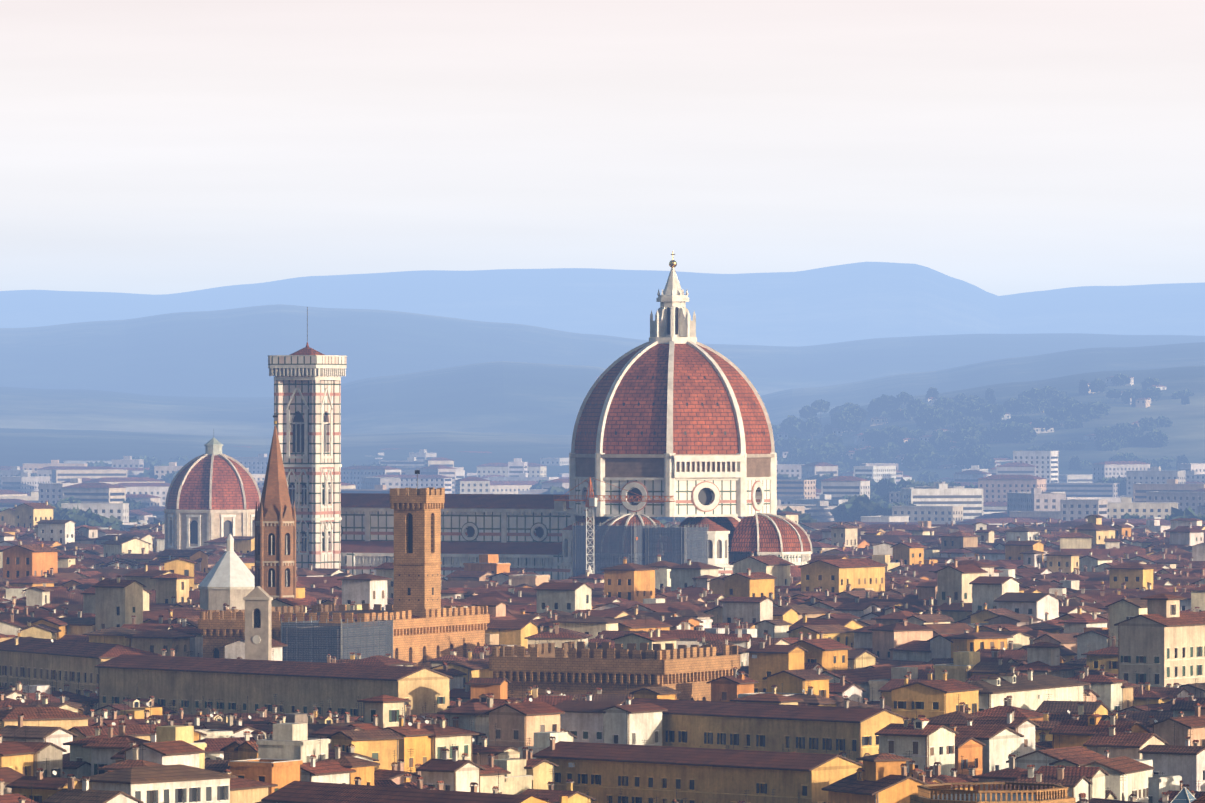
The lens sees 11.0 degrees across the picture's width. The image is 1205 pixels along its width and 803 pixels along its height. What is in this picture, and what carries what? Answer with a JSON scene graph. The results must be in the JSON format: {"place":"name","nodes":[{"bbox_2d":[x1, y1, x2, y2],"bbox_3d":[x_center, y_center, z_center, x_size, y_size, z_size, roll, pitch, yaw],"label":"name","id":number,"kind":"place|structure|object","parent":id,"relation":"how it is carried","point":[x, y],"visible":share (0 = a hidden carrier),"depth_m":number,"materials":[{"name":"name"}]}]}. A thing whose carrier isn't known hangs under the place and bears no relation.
{"place":"outdoors","nodes":[
{"label":"outdoors","id":0,"kind":"place"},
{"bbox_2d":[0,262,1204,482],"bbox_3d":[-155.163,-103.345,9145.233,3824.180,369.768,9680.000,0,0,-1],"label":"hills","id":1,"kind":"structure","parent":0,"point":[504,366],"depth_m":7283.34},
{"bbox_2d":[774,438,784,453],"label":"broad tree","id":2,"kind":"object","parent":1,"relation":"on","point":[778,444],"visible":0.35,"depth_m":4711.69,"materials":[{"name":"green plant"}]},
{"bbox_2d":[782,415,803,431],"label":"broad tree","id":3,"kind":"object","parent":1,"relation":"on","point":[789,421],"visible":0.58,"depth_m":4912.64,"materials":[{"name":"green plant"}]},
{"bbox_2d":[785,448,811,463],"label":"broad tree","id":4,"kind":"object","parent":1,"relation":"on","point":[803,455],"visible":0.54,"depth_m":4552.67,"materials":[{"name":"green plant"}]},
{"bbox_2d":[787,422,810,437],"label":"broad tree","id":5,"kind":"object","parent":1,"relation":"on","point":[796,429],"visible":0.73,"depth_m":4895.14,"materials":[{"name":"green plant"}]},
{"bbox_2d":[799,405,817,418],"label":"broad tree","id":6,"kind":"object","parent":1,"relation":"on","point":[806,411],"visible":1,"depth_m":5011.70,"materials":[{"name":"green plant"}]},
{"bbox_2d":[801,418,821,439],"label":"broad tree","id":7,"kind":"object","parent":1,"relation":"on","point":[811,427],"visible":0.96,"depth_m":4849.33,"materials":[{"name":"green plant"}]},
{"bbox_2d":[805,438,825,454],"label":"broad tree","id":8,"kind":"object","parent":1,"relation":"on","point":[812,443],"visible":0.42,"depth_m":4702.27,"materials":[{"name":"green plant"}]},
{"bbox_2d":[811,399,829,419],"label":"pine tree","id":9,"kind":"object","parent":1,"relation":"on","point":[821,405],"visible":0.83,"depth_m":5018.40,"materials":[{"name":"green plant"}]},
{"bbox_2d":[809,443,838,454],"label":"broad tree","id":10,"kind":"object","parent":1,"relation":"on","point":[820,448],"visible":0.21,"depth_m":4575.37,"materials":[{"name":"green plant"}]},
{"bbox_2d":[816,450,842,463],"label":"broad tree","id":11,"kind":"object","parent":1,"relation":"on","point":[830,457],"visible":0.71,"depth_m":4556.19,"materials":[{"name":"green plant"}]},
{"bbox_2d":[819,433,843,443],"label":"broad tree","id":12,"kind":"object","parent":1,"relation":"on","point":[833,438],"visible":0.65,"depth_m":4708.10,"materials":[{"name":"green plant"}]},
{"bbox_2d":[833,461,848,471],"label":"pine tree","id":13,"kind":"object","parent":1,"relation":"on","point":[842,466],"visible":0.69,"depth_m":4501.44,"materials":[{"name":"green plant"}]},
{"bbox_2d":[831,410,854,432],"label":"broad tree","id":14,"kind":"object","parent":1,"relation":"on","point":[842,414],"visible":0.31,"depth_m":4887.73,"materials":[{"name":"green plant"}]},
{"bbox_2d":[837,418,861,435],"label":"pine tree","id":15,"kind":"object","parent":1,"relation":"on","point":[848,425],"visible":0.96,"depth_m":4852.96,"materials":[{"name":"green plant"}]},
{"bbox_2d":[845,405,868,421],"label":"broad tree","id":16,"kind":"object","parent":1,"relation":"on","point":[858,413],"visible":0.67,"depth_m":4900.14,"materials":[{"name":"green plant"}]},
{"bbox_2d":[848,457,867,469],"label":"broad tree","id":17,"kind":"object","parent":1,"relation":"on","point":[856,461],"visible":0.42,"depth_m":4532.87,"materials":[{"name":"green plant"}]},
{"bbox_2d":[867,399,877,416],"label":"cypress tree","id":18,"kind":"object","parent":1,"relation":"on","point":[871,409],"visible":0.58,"depth_m":5038.49,"materials":[{"name":"green plant"}]},
{"bbox_2d":[862,446,888,460],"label":"broad tree","id":19,"kind":"object","parent":1,"relation":"on","point":[867,453],"visible":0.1,"depth_m":4565.07,"materials":[{"name":"green plant"}]},
{"bbox_2d":[870,446,883,462],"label":"cypress tree","id":20,"kind":"object","parent":1,"relation":"on","point":[877,452],"visible":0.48,"depth_m":4540.48,"materials":[{"name":"green plant"}]},
{"bbox_2d":[873,394,898,411],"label":"broad tree","id":21,"kind":"object","parent":1,"relation":"on","point":[882,401],"visible":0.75,"depth_m":5027.43,"materials":[{"name":"green plant"}]},
{"bbox_2d":[880,442,900,453],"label":"broad tree","id":22,"kind":"object","parent":1,"relation":"on","point":[893,446],"visible":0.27,"depth_m":4596.88,"materials":[{"name":"green plant"}]},
{"bbox_2d":[880,425,910,442],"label":"broad tree","id":23,"kind":"object","parent":1,"relation":"on","point":[890,434],"visible":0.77,"depth_m":4696.24,"materials":[{"name":"green plant"}]},
{"bbox_2d":[896,391,911,406],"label":"broad tree","id":24,"kind":"object","parent":1,"relation":"on","point":[903,397],"visible":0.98,"depth_m":5023.48,"materials":[{"name":"green plant"}]},
{"bbox_2d":[899,408,914,420],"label":"broad tree","id":25,"kind":"object","parent":1,"relation":"on","point":[907,414],"visible":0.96,"depth_m":4903.72,"materials":[{"name":"green plant"}]},
{"bbox_2d":[903,438,923,453],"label":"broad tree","id":26,"kind":"object","parent":1,"relation":"on","point":[909,444],"visible":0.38,"depth_m":4609.06,"materials":[{"name":"green plant"}]},
{"bbox_2d":[907,398,927,416],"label":"broad tree","id":27,"kind":"object","parent":1,"relation":"on","point":[917,402],"visible":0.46,"depth_m":4908.03,"materials":[{"name":"green plant"}]},
{"bbox_2d":[914,413,930,428],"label":"broad tree","id":28,"kind":"object","parent":1,"relation":"on","point":[919,419],"visible":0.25,"depth_m":4819.36,"materials":[{"name":"green plant"}]},
{"bbox_2d":[917,471,939,482],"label":"broad tree","id":29,"kind":"object","parent":1,"relation":"on","point":[927,476],"visible":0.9,"depth_m":4396.97,"materials":[{"name":"green plant"}]},
{"bbox_2d":[925,387,938,399],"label":"broad tree","id":30,"kind":"object","parent":1,"relation":"on","point":[932,392],"visible":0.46,"depth_m":5059.41,"materials":[{"name":"green plant"}]},
{"bbox_2d":[928,432,951,449],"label":"broad tree","id":31,"kind":"object","parent":1,"relation":"on","point":[938,441],"visible":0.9,"depth_m":4640.57,"materials":[{"name":"green plant"}]},
{"bbox_2d":[955,426,981,438],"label":"pine tree","id":32,"kind":"object","parent":1,"relation":"on","point":[970,431],"visible":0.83,"depth_m":4652.50,"materials":[{"name":"green plant"}]},
{"bbox_2d":[774,376,1166,481],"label":"hill villas","id":33,"kind":"object","parent":1,"relation":"on","point":[1140,402],"visible":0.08,"depth_m":4754.41,"materials":[{"name":"paint"}]},
{"bbox_2d":[966,452,977,468],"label":"cypress tree","id":34,"kind":"object","parent":1,"relation":"on","point":[971,458],"visible":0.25,"depth_m":4490.77,"materials":[{"name":"green plant"}]},
{"bbox_2d":[962,423,990,440],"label":"broad tree","id":35,"kind":"object","parent":1,"relation":"on","point":[982,429],"visible":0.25,"depth_m":4662.43,"materials":[{"name":"green plant"}]},
{"bbox_2d":[973,454,995,468],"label":"broad tree","id":36,"kind":"object","parent":1,"relation":"on","point":[983,461],"visible":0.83,"depth_m":4485.42,"materials":[{"name":"green plant"}]},
{"bbox_2d":[985,388,995,403],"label":"cypress tree","id":37,"kind":"object","parent":1,"relation":"on","point":[990,396],"visible":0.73,"depth_m":4992.78,"materials":[{"name":"green plant"}]},
{"bbox_2d":[981,403,1005,421],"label":"broad tree","id":38,"kind":"object","parent":1,"relation":"on","point":[988,410],"visible":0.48,"depth_m":4815.31,"materials":[{"name":"green plant"}]},
{"bbox_2d":[1002,398,1024,413],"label":"broad tree","id":39,"kind":"object","parent":1,"relation":"on","point":[1010,405],"visible":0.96,"depth_m":4870.54,"materials":[{"name":"green plant"}]},
{"bbox_2d":[1010,414,1031,423],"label":"pine tree","id":40,"kind":"object","parent":1,"relation":"on","point":[1021,419],"visible":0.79,"depth_m":4764.46,"materials":[{"name":"green plant"}]},
{"bbox_2d":[1009,424,1036,443],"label":"broad tree","id":41,"kind":"object","parent":1,"relation":"on","point":[1022,433],"visible":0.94,"depth_m":4647.80,"materials":[{"name":"green plant"}]},
{"bbox_2d":[1025,387,1047,403],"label":"broad tree","id":42,"kind":"object","parent":1,"relation":"on","point":[1033,394],"visible":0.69,"depth_m":4914.57,"materials":[{"name":"green plant"}]},
{"bbox_2d":[1033,398,1050,412],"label":"broad tree","id":43,"kind":"object","parent":1,"relation":"on","point":[1040,405],"visible":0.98,"depth_m":4861.40,"materials":[{"name":"green plant"}]},
{"bbox_2d":[1035,417,1057,430],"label":"broad tree","id":44,"kind":"object","parent":1,"relation":"on","point":[1046,422],"visible":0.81,"depth_m":4716.01,"materials":[{"name":"green plant"}]},
{"bbox_2d":[1041,386,1059,399],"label":"broad tree","id":45,"kind":"object","parent":1,"relation":"on","point":[1050,392],"visible":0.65,"depth_m":4960.65,"materials":[{"name":"green plant"}]},
{"bbox_2d":[1043,441,1065,448],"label":"broad tree","id":46,"kind":"object","parent":1,"relation":"on","point":[1054,445],"visible":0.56,"depth_m":4602.57,"materials":[{"name":"green plant"}]},
{"bbox_2d":[1057,395,1075,407],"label":"broad tree","id":47,"kind":"object","parent":1,"relation":"on","point":[1062,401],"visible":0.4,"depth_m":4865.10,"materials":[{"name":"green plant"}]},
{"bbox_2d":[1063,400,1087,415],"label":"broad tree","id":48,"kind":"object","parent":1,"relation":"on","point":[1072,406],"visible":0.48,"depth_m":4815.41,"materials":[{"name":"green plant"}]},
{"bbox_2d":[1069,456,1082,469],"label":"cypress tree","id":49,"kind":"object","parent":1,"relation":"on","point":[1075,463],"visible":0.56,"depth_m":4459.90,"materials":[{"name":"green plant"}]},
{"bbox_2d":[1078,379,1089,394],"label":"cypress tree","id":50,"kind":"object","parent":1,"relation":"on","point":[1083,388],"visible":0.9,"depth_m":4981.90,"materials":[{"name":"green plant"}]},
{"bbox_2d":[1088,378,1107,393],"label":"broad tree","id":51,"kind":"object","parent":1,"relation":"on","point":[1097,385],"visible":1,"depth_m":4973.61,"materials":[{"name":"green plant"}]},
{"bbox_2d":[1087,402,1110,417],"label":"broad tree","id":52,"kind":"object","parent":1,"relation":"on","point":[1096,410],"visible":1,"depth_m":4775.56,"materials":[{"name":"green plant"}]},
{"bbox_2d":[1092,426,1121,440],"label":"broad tree","id":53,"kind":"object","parent":1,"relation":"on","point":[1105,432],"visible":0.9,"depth_m":4621.60,"materials":[{"name":"green plant"}]},
{"bbox_2d":[1095,438,1121,450],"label":"broad tree","id":54,"kind":"object","parent":1,"relation":"on","point":[1104,444],"visible":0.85,"depth_m":4571.34,"materials":[{"name":"green plant"}]},
{"bbox_2d":[1109,452,1131,460],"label":"broad tree","id":55,"kind":"object","parent":1,"relation":"on","point":[1118,456],"visible":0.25,"depth_m":4479.39,"materials":[{"name":"green plant"}]},
{"bbox_2d":[1112,374,1130,385],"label":"broad tree","id":56,"kind":"object","parent":1,"relation":"on","point":[1120,379],"visible":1,"depth_m":5049.20,"materials":[{"name":"green plant"}]},
{"bbox_2d":[1115,436,1133,447],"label":"broad tree","id":57,"kind":"object","parent":1,"relation":"on","point":[1125,441],"visible":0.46,"depth_m":4586.52,"materials":[{"name":"green plant"}]},
{"bbox_2d":[1120,389,1131,403],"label":"broad tree","id":58,"kind":"object","parent":1,"relation":"on","point":[1126,395],"visible":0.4,"depth_m":4878.83,"materials":[{"name":"green plant"}]},
{"bbox_2d":[1119,425,1144,436],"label":"pine tree","id":59,"kind":"object","parent":1,"relation":"on","point":[1131,431],"visible":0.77,"depth_m":4633.74,"materials":[{"name":"green plant"}]},
{"bbox_2d":[1130,388,1140,406],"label":"cypress tree","id":60,"kind":"object","parent":1,"relation":"on","point":[1136,393],"visible":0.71,"depth_m":4859.21,"materials":[{"name":"green plant"}]},
{"bbox_2d":[1138,416,1157,430],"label":"broad tree","id":61,"kind":"object","parent":1,"relation":"on","point":[1148,424],"visible":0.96,"depth_m":4686.80,"materials":[{"name":"green plant"}]},
{"bbox_2d":[1141,377,1159,389],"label":"broad tree","id":62,"kind":"object","parent":1,"relation":"on","point":[1149,381],"visible":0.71,"depth_m":4992.96,"materials":[{"name":"green plant"}]},
{"bbox_2d":[1144,388,1162,400],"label":"broad tree","id":63,"kind":"object","parent":1,"relation":"on","point":[1153,395],"visible":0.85,"depth_m":4892.96,"materials":[{"name":"green plant"}]},
{"bbox_2d":[1142,429,1169,447],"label":"broad tree","id":64,"kind":"object","parent":1,"relation":"on","point":[1155,438],"visible":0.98,"depth_m":4582.12,"materials":[{"name":"green plant"}]},
{"bbox_2d":[1154,458,1171,469],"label":"broad tree","id":65,"kind":"object","parent":1,"relation":"on","point":[1165,465],"visible":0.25,"depth_m":4448.20,"materials":[{"name":"green plant"}]},
{"bbox_2d":[1155,415,1172,426],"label":"broad tree","id":66,"kind":"object","parent":1,"relation":"on","point":[1163,421],"visible":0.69,"depth_m":4707.60,"materials":[{"name":"green plant"}]},
{"bbox_2d":[1176,454,1189,468],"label":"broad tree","id":67,"kind":"object","parent":1,"relation":"on","point":[1182,459],"visible":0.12,"depth_m":4448.73,"materials":[{"name":"green plant"}]},
{"bbox_2d":[0,0,1204,295],"label":"sky","id":68,"kind":"structure","parent":0,"point":[153,147],"materials":[{"name":"white"}]},
{"bbox_3d":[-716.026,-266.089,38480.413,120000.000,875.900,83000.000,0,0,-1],"label":"ground","id":69,"kind":"structure","parent":0,"visible":0},
{"bbox_2d":[52,496,80,507],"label":"broad tree","id":70,"kind":"object","parent":69,"relation":"on","point":[71,499],"visible":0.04,"depth_m":3297.05,"materials":[{"name":"green plant"}]},
{"bbox_2d":[53,505,96,520],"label":"pine tree","id":71,"kind":"object","parent":69,"relation":"on","point":[64,514],"visible":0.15,"depth_m":2898.40,"materials":[{"name":"green plant"}]},
{"bbox_2d":[73,514,91,524],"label":"broad tree","id":72,"kind":"object","parent":69,"relation":"on","point":[77,518],"depth_m":2822.24,"materials":[{"name":"green plant"}]},
{"bbox_2d":[86,513,122,525],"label":"broad tree","id":73,"kind":"object","parent":69,"relation":"on","point":[99,519],"visible":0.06,"depth_m":2806.79,"materials":[{"name":"green plant"}]},
{"bbox_2d":[122,497,146,509],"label":"pine tree","id":74,"kind":"object","parent":69,"relation":"on","point":[133,505],"visible":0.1,"depth_m":3344.95,"materials":[{"name":"green plant"}]},
{"bbox_2d":[164,437,260,549],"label":"domed chapel","id":75,"kind":"structure","parent":69,"relation":"on","point":[213,492],"depth_m":2022.87,"materials":[{"name":"tile"}]},
{"bbox_2d":[198,534,254,609],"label":"white cupola","id":76,"kind":"object","parent":69,"relation":"on","point":[229,579],"visible":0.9,"depth_m":1280.58,"materials":[{"name":"paint"}]},
{"bbox_2d":[243,586,272,659],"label":"bell gable","id":77,"kind":"structure","parent":69,"relation":"on","point":[258,622],"depth_m":1082.58,"materials":[{"name":"stone"}]},
{"bbox_2d":[254,413,295,598],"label":"church spire","id":78,"kind":"structure","parent":69,"relation":"on","point":[275,545],"depth_m":1182.92,"materials":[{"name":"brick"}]},
{"bbox_2d":[268,307,346,569],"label":"bell tower","id":79,"kind":"structure","parent":69,"relation":"on","point":[307,394],"depth_m":1644.90,"materials":[{"name":"stone"}]},
{"bbox_2d":[281,615,392,662],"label":"scaffolding","id":80,"kind":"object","parent":69,"relation":"on","point":[304,641],"visible":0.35,"depth_m":1101.11,"materials":[{"name":"paint"}]},
{"bbox_2d":[198,470,489,667],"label":"crenellated palace","id":81,"kind":"structure","parent":69,"relation":"on","point":[425,625],"depth_m":1146.89,"materials":[{"name":"brown stone"}]},
{"bbox_2d":[541,486,568,494],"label":"broad tree","id":82,"kind":"object","parent":69,"relation":"on","point":[557,490],"visible":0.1,"depth_m":3489.95,"materials":[{"name":"green plant"}]},
{"bbox_2d":[341,251,812,579],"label":"cathedral","id":83,"kind":"structure","parent":69,"relation":"on","point":[675,409],"depth_m":1623.30,"materials":[{"name":"tile"}]},
{"bbox_2d":[0,593,1204,802],"bbox_3d":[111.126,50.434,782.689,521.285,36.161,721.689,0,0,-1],"label":"city buildings","id":84,"kind":"structure","parent":69,"relation":"on","point":[1120,717],"depth_m":884.00,"materials":[{"name":"paint"}]},
{"bbox_2d":[0,501,1204,665],"bbox_3d":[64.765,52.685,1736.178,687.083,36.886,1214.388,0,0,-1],"label":"city buildings","id":85,"kind":"structure","parent":69,"relation":"on","point":[923,592],"depth_m":1362.78,"materials":[{"name":"paint"}]},
{"bbox_2d":[0,630,1204,802],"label":"long buildings","id":86,"kind":"structure","parent":69,"relation":"on","point":[684,764],"depth_m":933.65,"materials":[{"name":"paint"}]},
{"bbox_2d":[0,446,1204,530],"bbox_3d":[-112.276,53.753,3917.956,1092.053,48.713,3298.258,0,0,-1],"label":"distant buildings","id":87,"kind":"structure","parent":69,"relation":"on","point":[1020,485],"depth_m":3647.29,"materials":[{"name":"paint"}]},
{"bbox_2d":[489,641,739,700],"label":"crenellated building","id":88,"kind":"structure","parent":69,"relation":"on","point":[684,670],"depth_m":1032.17,"materials":[{"name":"brown stone"}]},
{"bbox_2d":[554,477,674,573],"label":"tower crane","id":89,"kind":"object","parent":69,"relation":"on","point":[560,505],"visible":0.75,"depth_m":1583.33,"materials":[{"name":"white"}]},
{"bbox_2d":[572,522,708,576],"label":"scaffolding","id":90,"kind":"object","parent":69,"relation":"on","point":[614,545],"visible":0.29,"depth_m":1598.95,"materials":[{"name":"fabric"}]},
{"bbox_2d":[777,474,801,479],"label":"broad tree","id":91,"kind":"object","parent":69,"relation":"on","point":[782,477],"visible":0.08,"depth_m":3935.57,"materials":[{"name":"green plant"}]},
{"bbox_2d":[777,506,817,522],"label":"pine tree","id":92,"kind":"object","parent":69,"relation":"on","point":[803,516],"depth_m":2806.45,"materials":[{"name":"green plant"}]},
{"bbox_2d":[805,473,836,480],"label":"broad tree","id":93,"kind":"object","parent":69,"relation":"on","point":[817,477],"visible":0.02,"depth_m":3946.13,"materials":[{"name":"green plant"}]},
{"bbox_2d":[829,494,883,521],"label":"broad tree","id":94,"kind":"object","parent":69,"relation":"on","point":[854,508],"visible":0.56,"depth_m":3195.58,"materials":[{"name":"green plant"}]},
{"bbox_2d":[870,496,892,507],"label":"broad tree","id":95,"kind":"object","parent":69,"relation":"on","point":[880,501],"visible":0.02,"depth_m":3471.18,"materials":[{"name":"green plant"}]},
{"bbox_2d":[870,478,895,496],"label":"broad tree","id":96,"kind":"object","parent":69,"relation":"on","point":[881,488],"visible":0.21,"depth_m":3687.41,"materials":[{"name":"green plant"}]},
{"bbox_2d":[876,501,915,515],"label":"broad tree","id":97,"kind":"object","parent":69,"relation":"on","point":[887,511],"visible":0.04,"depth_m":3197.70,"materials":[{"name":"green plant"}]},
{"bbox_2d":[887,478,919,494],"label":"broad tree","id":98,"kind":"object","parent":69,"relation":"on","point":[902,482],"visible":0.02,"depth_m":3679.23,"materials":[{"name":"green plant"}]},
{"bbox_2d":[895,481,933,491],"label":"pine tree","id":99,"kind":"object","parent":69,"relation":"on","point":[923,483],"visible":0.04,"depth_m":3655.01,"materials":[{"name":"green plant"}]},
{"bbox_2d":[1094,477,1124,495],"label":"broad tree","id":100,"kind":"object","parent":69,"relation":"on","point":[1107,480],"visible":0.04,"depth_m":3937.79,"materials":[{"name":"green plant"}]},
{"bbox_2d":[1164,506,1204,520],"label":"broad tree","id":101,"kind":"object","parent":69,"relation":"on","point":[1185,513],"visible":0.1,"depth_m":2883.39,"materials":[{"name":"green plant"}]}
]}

